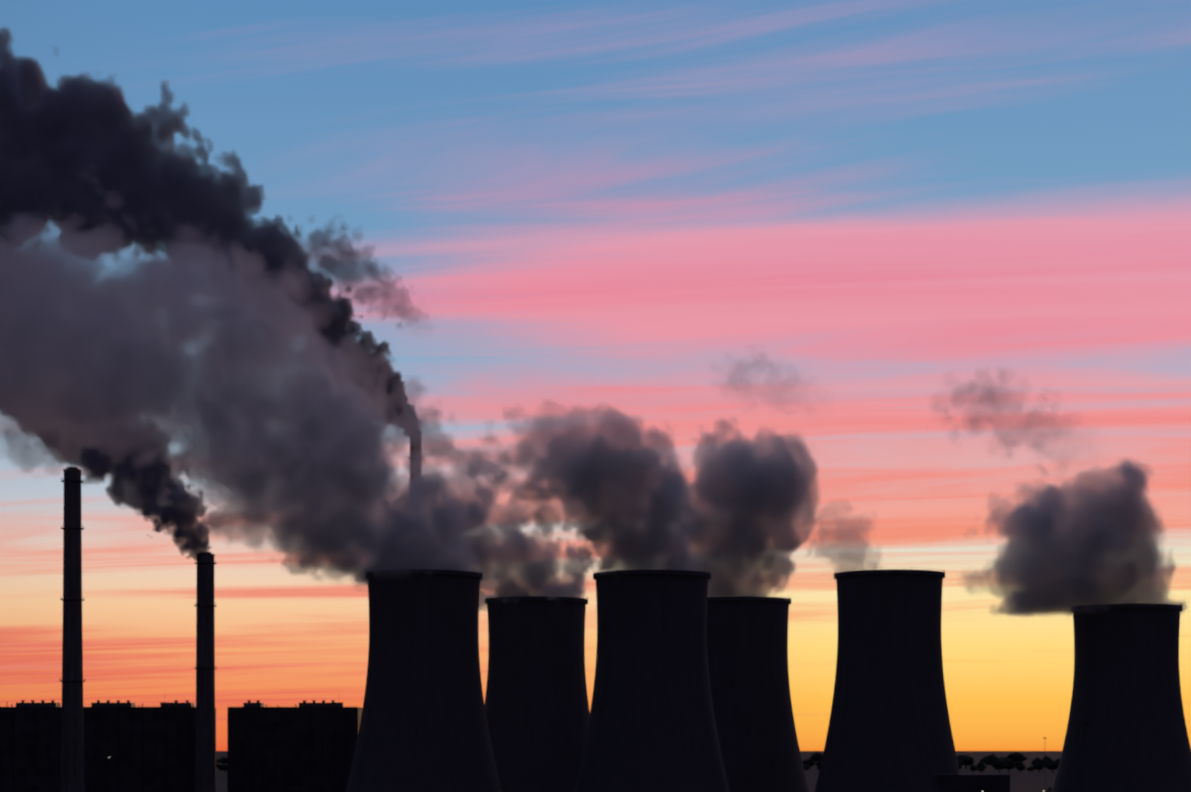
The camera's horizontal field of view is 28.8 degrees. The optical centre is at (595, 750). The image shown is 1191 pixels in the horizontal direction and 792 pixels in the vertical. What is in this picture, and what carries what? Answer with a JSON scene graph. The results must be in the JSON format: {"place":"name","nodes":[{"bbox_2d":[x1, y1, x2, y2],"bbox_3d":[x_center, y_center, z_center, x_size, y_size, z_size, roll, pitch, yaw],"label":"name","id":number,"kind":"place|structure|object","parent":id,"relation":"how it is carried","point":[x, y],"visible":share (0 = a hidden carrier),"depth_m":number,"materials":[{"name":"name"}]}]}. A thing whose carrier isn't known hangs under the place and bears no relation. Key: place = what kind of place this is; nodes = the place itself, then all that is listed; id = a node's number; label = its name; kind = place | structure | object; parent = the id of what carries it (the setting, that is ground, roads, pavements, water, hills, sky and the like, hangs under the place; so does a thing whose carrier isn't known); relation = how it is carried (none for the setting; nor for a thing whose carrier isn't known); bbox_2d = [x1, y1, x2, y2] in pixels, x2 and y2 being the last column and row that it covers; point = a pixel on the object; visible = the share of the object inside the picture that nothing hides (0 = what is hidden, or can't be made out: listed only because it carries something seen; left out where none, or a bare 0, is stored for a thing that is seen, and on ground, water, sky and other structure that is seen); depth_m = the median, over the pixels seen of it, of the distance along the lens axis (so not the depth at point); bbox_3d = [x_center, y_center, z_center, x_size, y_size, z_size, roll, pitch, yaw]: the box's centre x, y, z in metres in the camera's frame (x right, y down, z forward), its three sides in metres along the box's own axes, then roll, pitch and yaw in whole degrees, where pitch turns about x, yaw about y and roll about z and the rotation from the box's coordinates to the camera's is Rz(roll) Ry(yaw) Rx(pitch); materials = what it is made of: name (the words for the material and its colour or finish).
{"place":"outdoors","nodes":[
{"label":"outdoors","id":0,"kind":"place"},
{"bbox_2d":[0,707,216,791],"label":"boiler house","id":1,"kind":"structure","parent":0,"point":[148,749],"depth_m":1510.37,"materials":[{"name":"metal"}]},
{"bbox_2d":[11,700,194,706],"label":"rooftop equipment","id":2,"kind":"object","parent":1,"relation":"on","point":[109,704],"visible":0.83,"depth_m":1516.43,"materials":[{"name":"black metal"}]},
{"bbox_2d":[227,707,362,791],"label":"boiler house","id":3,"kind":"structure","parent":0,"point":[290,749],"depth_m":1511.48,"materials":[{"name":"metal"}]},
{"bbox_2d":[243,700,357,706],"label":"rooftop equipment","id":4,"kind":"object","parent":3,"relation":"on","point":[305,704],"visible":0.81,"depth_m":1517.63,"materials":[{"name":"black metal"}]},
{"bbox_2d":[0,0,1190,750],"label":"sky","id":5,"kind":"structure","parent":0,"point":[771,298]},
{"bbox_2d":[216,751,1061,791],"bbox_3d":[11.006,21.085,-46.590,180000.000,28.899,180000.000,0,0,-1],"label":"ground","id":6,"kind":"structure","parent":0,"point":[1025,780],"depth_m":3679.29,"materials":[{"name":"soil"}]},
{"bbox_2d":[59,467,85,791],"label":"chimney","id":7,"kind":"object","parent":6,"relation":"on","point":[72,779],"visible":1,"depth_m":1385.42,"materials":[{"name":"black concrete"}]},
{"bbox_2d":[194,552,216,791],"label":"chimney","id":8,"kind":"object","parent":6,"relation":"on","point":[205,765],"visible":1,"depth_m":1465.97,"materials":[{"name":"black concrete"}]},
{"bbox_2d":[408,429,422,567],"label":"chimney","id":9,"kind":"object","parent":6,"relation":"on","point":[416,447],"visible":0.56,"depth_m":1489.08,"materials":[{"name":"grey concrete"}]},
{"bbox_2d":[346,567,501,791],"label":"cooling tower","id":10,"kind":"structure","parent":6,"relation":"on","point":[423,727],"depth_m":1123.28,"materials":[{"name":"concrete"}]},
{"bbox_2d":[484,594,589,791],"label":"cooling tower","id":11,"kind":"structure","parent":6,"relation":"on","point":[536,704],"depth_m":1278.86,"materials":[{"name":"concrete"}]},
{"bbox_2d":[216,752,1059,772],"bbox_3d":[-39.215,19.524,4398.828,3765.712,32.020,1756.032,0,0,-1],"label":"trees","id":12,"kind":"object","parent":6,"relation":"on","point":[1013,760],"visible":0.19,"depth_m":4259.31,"materials":[{"name":"black plant"}]},
{"bbox_2d":[574,567,729,791],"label":"cooling tower","id":13,"kind":"structure","parent":6,"relation":"on","point":[651,727],"depth_m":1117.82,"materials":[{"name":"concrete"}]},
{"bbox_2d":[707,594,808,791],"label":"cooling tower","id":14,"kind":"structure","parent":6,"relation":"on","point":[747,644],"depth_m":1279.64,"materials":[{"name":"concrete"}]},
{"bbox_2d":[815,567,959,791],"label":"cooling tower","id":15,"kind":"structure","parent":6,"relation":"on","point":[889,728],"depth_m":1194.77,"materials":[{"name":"concrete"}]},
{"bbox_2d":[1052,601,1190,791],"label":"cooling tower","id":16,"kind":"structure","parent":6,"relation":"on","point":[1126,730],"depth_m":1203.40,"materials":[{"name":"concrete"}]},
{"bbox_2d":[932,774,1009,791],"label":"control building","id":17,"kind":"structure","parent":0,"point":[970,782],"depth_m":1075.02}
]}

